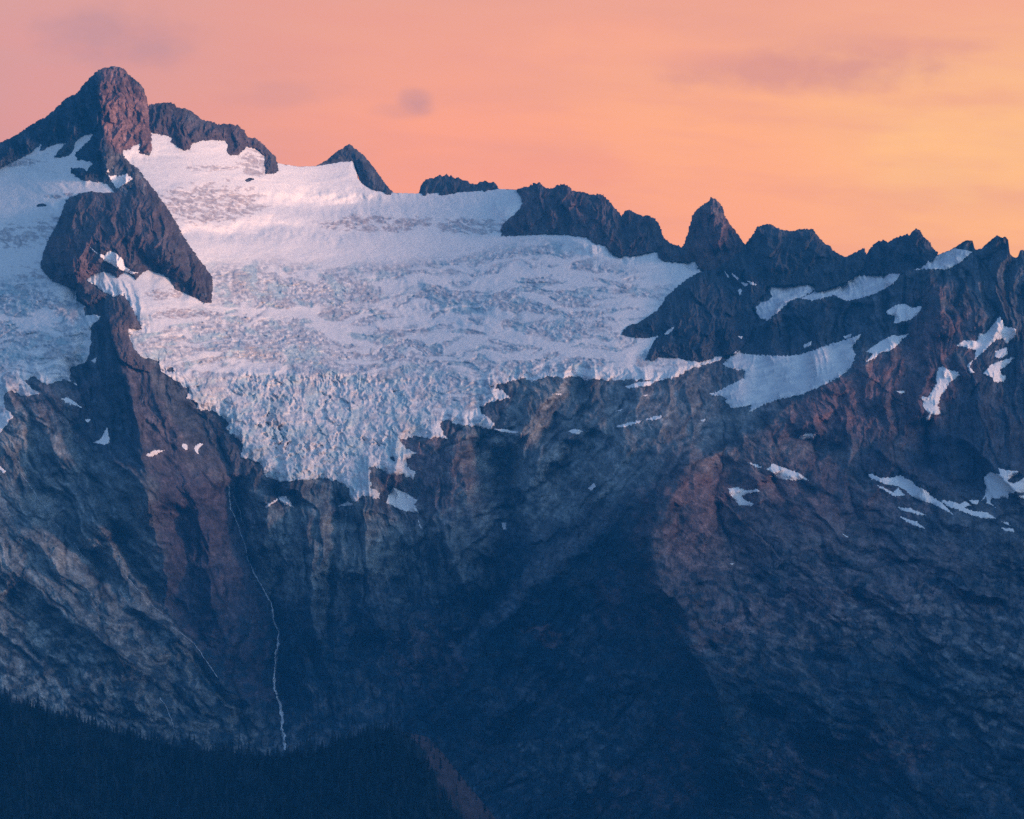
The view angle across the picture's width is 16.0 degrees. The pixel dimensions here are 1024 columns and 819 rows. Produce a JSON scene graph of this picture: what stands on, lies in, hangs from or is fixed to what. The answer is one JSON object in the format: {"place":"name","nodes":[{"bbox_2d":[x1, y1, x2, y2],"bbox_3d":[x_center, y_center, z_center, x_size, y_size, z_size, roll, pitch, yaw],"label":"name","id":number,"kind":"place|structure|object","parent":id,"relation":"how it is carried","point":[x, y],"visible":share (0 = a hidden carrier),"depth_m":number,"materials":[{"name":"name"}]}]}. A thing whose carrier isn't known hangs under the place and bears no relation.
{"place":"outdoors","nodes":[
{"label":"outdoors","id":0,"kind":"place"},
{"bbox_2d":[0,702,494,818],"bbox_3d":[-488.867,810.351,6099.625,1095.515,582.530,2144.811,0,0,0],"label":"hill","id":1,"kind":"structure","parent":0,"point":[466,804],"depth_m":6294.84,"materials":[{"name":"green plant"}]},
{"bbox_2d":[2,686,5,701],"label":"conifer","id":2,"kind":"object","parent":1,"relation":"on","point":[4,695],"visible":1,"depth_m":6465.80,"materials":[{"name":"green plant"}]},
{"bbox_2d":[6,689,11,704],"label":"conifer","id":3,"kind":"object","parent":1,"relation":"on","point":[9,697],"visible":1,"depth_m":6452.90,"materials":[{"name":"green plant"}]},
{"bbox_2d":[92,716,97,729],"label":"conifer","id":4,"kind":"object","parent":1,"relation":"on","point":[95,720],"visible":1,"depth_m":6434.62,"materials":[{"name":"green plant"}]},
{"bbox_2d":[130,728,135,742],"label":"conifer","id":5,"kind":"object","parent":1,"relation":"on","point":[132,737],"visible":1,"depth_m":6431.89,"materials":[{"name":"green plant"}]},
{"bbox_2d":[151,729,156,744],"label":"conifer","id":6,"kind":"object","parent":1,"relation":"on","point":[154,737],"visible":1,"depth_m":6445.07,"materials":[{"name":"green plant"}]},
{"bbox_2d":[186,733,192,752],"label":"conifer","id":7,"kind":"object","parent":1,"relation":"on","point":[190,745],"visible":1,"depth_m":6403.35,"materials":[{"name":"green plant"}]},
{"bbox_2d":[192,735,196,749],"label":"conifer","id":8,"kind":"object","parent":1,"relation":"on","point":[194,744],"visible":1,"depth_m":6417.44,"materials":[{"name":"green plant"}]},
{"bbox_2d":[226,738,230,753],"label":"conifer","id":9,"kind":"object","parent":1,"relation":"on","point":[228,747],"visible":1,"depth_m":6409.32,"materials":[{"name":"green plant"}]},
{"bbox_2d":[235,744,240,755],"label":"conifer","id":10,"kind":"object","parent":1,"relation":"on","point":[238,753],"visible":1,"depth_m":6405.89,"materials":[{"name":"green plant"}]},
{"bbox_2d":[0,700,490,818],"bbox_3d":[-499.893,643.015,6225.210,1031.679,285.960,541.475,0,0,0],"label":"forest","id":11,"kind":"object","parent":1,"relation":"on","point":[212,796],"visible":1,"depth_m":6262.96,"materials":[{"name":"green plant"}]},
{"bbox_2d":[247,742,251,755],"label":"conifer","id":12,"kind":"object","parent":1,"relation":"on","point":[249,751],"visible":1,"depth_m":6399.73,"materials":[{"name":"green plant"}]},
{"bbox_2d":[299,741,301,755],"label":"conifer","id":13,"kind":"object","parent":1,"relation":"on","point":[300,749],"visible":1,"depth_m":6365.66,"materials":[{"name":"green plant"}]},
{"bbox_2d":[301,742,307,757],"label":"conifer","id":14,"kind":"object","parent":1,"relation":"on","point":[304,753],"visible":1,"depth_m":6356.57,"materials":[{"name":"green plant"}]},
{"bbox_2d":[307,735,312,752],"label":"conifer","id":15,"kind":"object","parent":1,"relation":"on","point":[310,745],"visible":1,"depth_m":6374.08,"materials":[{"name":"green plant"}]},
{"bbox_2d":[329,730,334,745],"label":"conifer","id":16,"kind":"object","parent":1,"relation":"on","point":[332,739],"visible":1,"depth_m":6381.13,"materials":[{"name":"green plant"}]},
{"bbox_2d":[372,718,376,731],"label":"conifer","id":17,"kind":"object","parent":1,"relation":"on","point":[374,726],"visible":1,"depth_m":6344.86,"materials":[{"name":"green plant"}]},
{"bbox_2d":[402,733,407,746],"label":"conifer","id":18,"kind":"object","parent":1,"relation":"on","point":[404,741],"visible":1,"depth_m":6263.62,"materials":[{"name":"green plant"}]},
{"bbox_2d":[445,791,448,804],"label":"conifer","id":19,"kind":"object","parent":1,"relation":"on","point":[446,801],"visible":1,"depth_m":6169.27,"materials":[{"name":"green plant"}]},
{"bbox_2d":[448,794,452,808],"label":"conifer","id":20,"kind":"object","parent":1,"relation":"on","point":[450,803],"visible":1,"depth_m":6177.69,"materials":[{"name":"green plant"}]},
{"bbox_2d":[0,164,1023,818],"bbox_3d":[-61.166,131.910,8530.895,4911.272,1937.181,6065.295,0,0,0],"label":"mountain","id":21,"kind":"structure","parent":0,"point":[162,530],"depth_m":8526.65,"materials":[{"name":"grey stone"}]},
{"bbox_2d":[0,133,113,431],"bbox_3d":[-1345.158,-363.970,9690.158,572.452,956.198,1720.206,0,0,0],"label":"glacier","id":22,"kind":"object","parent":21,"relation":"on","point":[46,323],"visible":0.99,"depth_m":9629.40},
{"bbox_2d":[55,146,73,157],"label":"boulder","id":23,"kind":"object","parent":22,"relation":"on","point":[68,153],"visible":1,"depth_m":10324.78,"materials":[{"name":"grey stone"}]},
{"bbox_2d":[61,397,81,407],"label":"snow patch","id":24,"kind":"object","parent":21,"relation":"on","point":[68,400],"visible":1,"depth_m":9082.07,"materials":[{"name":"white snow"}]},
{"bbox_2d":[0,66,151,196],"bbox_3d":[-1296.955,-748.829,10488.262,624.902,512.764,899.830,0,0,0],"label":"rock peak","id":25,"kind":"object","parent":21,"relation":"on","point":[108,108],"visible":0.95,"depth_m":10408.23,"materials":[{"name":"grey stone"}]},
{"bbox_2d":[93,428,109,444],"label":"snow patch","id":26,"kind":"object","parent":21,"relation":"on","point":[104,439],"visible":1,"depth_m":8900.10,"materials":[{"name":"white snow"}]},
{"bbox_2d":[108,173,132,187],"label":"snow patch","id":27,"kind":"object","parent":21,"relation":"on","point":[119,181],"visible":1,"depth_m":10193.39,"materials":[{"name":"white snow"}]},
{"bbox_2d":[40,178,212,306],"bbox_3d":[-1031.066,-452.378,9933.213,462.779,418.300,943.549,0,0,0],"label":"rock buttress","id":28,"kind":"object","parent":21,"relation":"on","point":[138,231],"visible":0.99,"depth_m":9756.11,"materials":[{"name":"stone"}]},
{"bbox_2d":[90,247,137,273],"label":"snow patch","id":29,"kind":"object","parent":28,"relation":"on","point":[113,259],"visible":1,"depth_m":9642.38,"materials":[{"name":"white snow"}]},
{"bbox_2d":[146,450,162,456],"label":"snow patch","id":30,"kind":"object","parent":21,"relation":"on","point":[153,453],"visible":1,"depth_m":8792.91,"materials":[{"name":"white snow"}]},
{"bbox_2d":[171,627,217,677],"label":"stream","id":31,"kind":"structure","parent":21,"relation":"on","point":[201,654],"depth_m":8299.35,"materials":[{"name":"white liquid"}]},
{"bbox_2d":[194,443,202,453],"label":"snow patch","id":32,"kind":"object","parent":21,"relation":"on","point":[197,446],"visible":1,"depth_m":9024.88,"materials":[{"name":"white snow"}]},
{"bbox_2d":[228,484,248,560],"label":"stream","id":33,"kind":"structure","parent":21,"relation":"on","point":[236,520],"depth_m":9035.21,"materials":[{"name":"white liquid"}]},
{"bbox_2d":[250,564,285,749],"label":"waterfall","id":34,"kind":"structure","parent":21,"relation":"on","point":[274,681],"depth_m":8662.56,"materials":[{"name":"white liquid"}]},
{"bbox_2d":[265,499,277,508],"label":"snow patch","id":35,"kind":"object","parent":21,"relation":"on","point":[269,504],"visible":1,"depth_m":8956.25,"materials":[{"name":"white snow"}]},
{"bbox_2d":[278,496,292,506],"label":"snow patch","id":36,"kind":"object","parent":21,"relation":"on","point":[284,500],"visible":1,"depth_m":8991.66,"materials":[{"name":"white snow"}]},
{"bbox_2d":[340,501,352,506],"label":"snow patch","id":37,"kind":"object","parent":21,"relation":"on","point":[347,503],"visible":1,"depth_m":9032.18,"materials":[{"name":"white snow"}]},
{"bbox_2d":[317,144,392,194],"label":"rock peak","id":38,"kind":"object","parent":21,"relation":"on","point":[369,176],"visible":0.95,"depth_m":11131.41,"materials":[{"name":"grey stone"}]},
{"bbox_2d":[386,487,418,513],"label":"snow patch","id":39,"kind":"object","parent":21,"relation":"on","point":[403,501],"visible":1,"depth_m":9069.36,"materials":[{"name":"white snow"}]},
{"bbox_2d":[86,132,721,501],"bbox_3d":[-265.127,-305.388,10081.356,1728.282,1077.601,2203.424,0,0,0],"label":"glacier","id":40,"kind":"object","parent":21,"relation":"on","point":[348,294],"visible":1,"depth_m":9911.14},
{"bbox_2d":[108,294,154,372],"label":"rock pillar","id":41,"kind":"object","parent":40,"relation":"on","point":[122,319],"visible":1,"depth_m":9247.03,"materials":[{"name":"grey stone"}]},
{"bbox_2d":[149,102,278,173],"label":"rock peak","id":42,"kind":"object","parent":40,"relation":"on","point":[184,129],"visible":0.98,"depth_m":10679.45,"materials":[{"name":"grey stone"}]},
{"bbox_2d":[501,182,626,257],"bbox_3d":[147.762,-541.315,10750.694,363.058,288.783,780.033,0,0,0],"label":"rock peak","id":43,"kind":"object","parent":40,"relation":"on","point":[561,209],"visible":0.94,"depth_m":10668.58,"materials":[{"name":"grey stone"}]},
{"bbox_2d":[419,174,498,195],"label":"rock peak","id":44,"kind":"object","parent":21,"relation":"on","point":[446,184],"visible":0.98,"depth_m":11094.46,"materials":[{"name":"grey stone"}]},
{"bbox_2d":[494,429,517,433],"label":"snow patch","id":45,"kind":"object","parent":21,"relation":"on","point":[505,430],"visible":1,"depth_m":9262.50,"materials":[{"name":"white snow"}]},
{"bbox_2d":[8,520,1023,818],"bbox_3d":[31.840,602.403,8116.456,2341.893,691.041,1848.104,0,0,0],"label":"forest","id":46,"kind":"object","parent":21,"relation":"on","point":[658,640],"visible":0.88,"depth_m":7916.43,"materials":[{"name":"green plant"}]},
{"bbox_2d":[568,429,582,433],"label":"snow patch","id":47,"kind":"object","parent":21,"relation":"on","point":[575,431],"visible":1,"depth_m":9246.15,"materials":[{"name":"white snow"}]},
{"bbox_2d":[616,420,639,427],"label":"snow patch","id":48,"kind":"object","parent":21,"relation":"on","point":[626,424],"visible":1,"depth_m":9196.04,"materials":[{"name":"white snow"}]},
{"bbox_2d":[625,381,654,388],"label":"snow patch","id":49,"kind":"object","parent":21,"relation":"on","point":[643,384],"visible":1,"depth_m":9430.63,"materials":[{"name":"white snow"}]},
{"bbox_2d":[621,210,686,262],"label":"rock peak","id":50,"kind":"object","parent":21,"relation":"on","point":[643,235],"visible":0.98,"depth_m":10440.04,"materials":[{"name":"stone"}]},
{"bbox_2d":[646,415,661,419],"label":"snow patch","id":51,"kind":"object","parent":21,"relation":"on","point":[655,417],"visible":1,"depth_m":9210.97,"materials":[{"name":"white snow"}]},
{"bbox_2d":[622,268,755,362],"bbox_3d":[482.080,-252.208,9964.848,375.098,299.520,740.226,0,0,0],"label":"rock outcrop","id":52,"kind":"object","parent":21,"relation":"on","point":[707,314],"visible":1,"depth_m":9813.05,"materials":[{"name":"grey stone"}]},
{"bbox_2d":[664,327,673,334],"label":"snow patch","id":53,"kind":"object","parent":52,"relation":"on","point":[668,331],"visible":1,"depth_m":9758.34,"materials":[{"name":"white snow"}]},
{"bbox_2d":[738,282,747,295],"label":"snow patch","id":54,"kind":"object","parent":52,"relation":"on","point":[745,285],"visible":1,"depth_m":10058.18,"materials":[{"name":"white snow"}]},
{"bbox_2d":[681,197,744,271],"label":"rock peak","id":55,"kind":"object","parent":21,"relation":"on","point":[713,240],"visible":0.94,"depth_m":10344.19,"materials":[{"name":"grey stone"}]},
{"bbox_2d":[728,487,758,506],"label":"snow patch","id":56,"kind":"object","parent":21,"relation":"on","point":[737,494],"visible":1,"depth_m":8776.57,"materials":[{"name":"white snow"}]},
{"bbox_2d":[755,285,814,320],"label":"snowfield","id":57,"kind":"structure","parent":21,"relation":"on","point":[779,300],"depth_m":9962.94,"materials":[{"name":"white snow"}]},
{"bbox_2d":[711,334,860,411],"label":"snowfield","id":58,"kind":"structure","parent":21,"relation":"on","point":[769,379],"depth_m":9461.85,"materials":[{"name":"white snow"}]},
{"bbox_2d":[766,464,808,480],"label":"snow patch","id":59,"kind":"object","parent":21,"relation":"on","point":[779,472],"visible":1,"depth_m":8861.63,"materials":[{"name":"white snow"}]},
{"bbox_2d":[720,224,865,305],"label":"rock peak","id":60,"kind":"object","parent":21,"relation":"on","point":[767,256],"visible":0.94,"depth_m":10092.45,"materials":[{"name":"grey stone"}]},
{"bbox_2d":[798,433,815,439],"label":"snow patch","id":61,"kind":"object","parent":21,"relation":"on","point":[807,436],"visible":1,"depth_m":9062.34,"materials":[{"name":"white snow"}]},
{"bbox_2d":[803,341,811,347],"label":"snow patch","id":62,"kind":"object","parent":21,"relation":"on","point":[808,344],"visible":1,"depth_m":9625.76,"materials":[{"name":"white snow"}]},
{"bbox_2d":[802,273,899,300],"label":"snowfield","id":63,"kind":"structure","parent":21,"relation":"on","point":[856,287],"depth_m":9946.96,"materials":[{"name":"white snow"}]},
{"bbox_2d":[866,334,908,361],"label":"snow patch","id":64,"kind":"object","parent":21,"relation":"on","point":[888,344],"visible":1,"depth_m":9489.08,"materials":[{"name":"white snow"}]},
{"bbox_2d":[877,485,904,496],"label":"snow patch","id":65,"kind":"object","parent":21,"relation":"on","point":[897,492],"visible":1,"depth_m":8752.70,"materials":[{"name":"white snow"}]},
{"bbox_2d":[857,228,937,275],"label":"rock peak","id":66,"kind":"object","parent":21,"relation":"on","point":[912,251],"visible":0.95,"depth_m":9995.48,"materials":[{"name":"grey stone"}]},
{"bbox_2d":[886,304,921,323],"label":"snow patch","id":67,"kind":"object","parent":21,"relation":"on","point":[902,312],"visible":1,"depth_m":9658.26,"materials":[{"name":"white snow"}]},
{"bbox_2d":[869,474,952,514],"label":"snow patch","id":68,"kind":"object","parent":21,"relation":"on","point":[911,488],"visible":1,"depth_m":8773.95,"materials":[{"name":"white snow"}]},
{"bbox_2d":[898,507,923,514],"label":"snow patch","id":69,"kind":"object","parent":21,"relation":"on","point":[910,510],"visible":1,"depth_m":8656.77,"materials":[{"name":"white snow"}]},
{"bbox_2d":[900,516,924,528],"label":"snow patch","id":70,"kind":"object","parent":21,"relation":"on","point":[914,523],"visible":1,"depth_m":8601.85,"materials":[{"name":"white snow"}]},
{"bbox_2d":[922,366,959,414],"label":"snow patch","id":71,"kind":"object","parent":21,"relation":"on","point":[945,377],"visible":1,"depth_m":9219.59,"materials":[{"name":"white snow"}]},
{"bbox_2d":[916,248,972,269],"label":"snowfield","id":72,"kind":"structure","parent":21,"relation":"on","point":[946,260],"depth_m":9856.98,"materials":[{"name":"white snow"}]},
{"bbox_2d":[942,500,995,518],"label":"snow patch","id":73,"kind":"object","parent":21,"relation":"on","point":[962,506],"visible":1,"depth_m":8635.94,"materials":[{"name":"white snow"}]},
{"bbox_2d":[967,360,973,372],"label":"snow patch","id":74,"kind":"object","parent":21,"relation":"on","point":[970,369],"visible":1,"depth_m":9302.26,"materials":[{"name":"white snow"}]},
{"bbox_2d":[969,500,978,503],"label":"snow patch","id":75,"kind":"object","parent":21,"relation":"on","point":[974,501],"visible":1,"depth_m":8699.03,"materials":[{"name":"white snow"}]},
{"bbox_2d":[957,316,1015,359],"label":"snow patch","id":76,"kind":"object","parent":21,"relation":"on","point":[998,330],"visible":1,"depth_m":9458.72,"materials":[{"name":"white snow"}]},
{"bbox_2d":[983,357,1013,382],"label":"snow patch","id":77,"kind":"object","parent":21,"relation":"on","point":[993,371],"visible":1,"depth_m":9332.66,"materials":[{"name":"white snow"}]},
{"bbox_2d":[994,347,1007,358],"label":"snow patch","id":78,"kind":"object","parent":21,"relation":"on","point":[1001,353],"visible":1,"depth_m":9406.23,"materials":[{"name":"white snow"}]},
{"bbox_2d":[983,468,1023,507],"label":"snow patch","id":79,"kind":"object","parent":21,"relation":"on","point":[998,486],"visible":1,"depth_m":8747.02,"materials":[{"name":"white snow"}]},
{"bbox_2d":[1001,527,1013,532],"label":"snow patch","id":80,"kind":"object","parent":21,"relation":"on","point":[1008,529],"visible":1,"depth_m":8545.40,"materials":[{"name":"white snow"}]},
{"bbox_2d":[0,0,1023,256],"label":"sky","id":81,"kind":"structure","parent":0,"point":[859,124],"materials":[{"name":"orange"}]}
]}

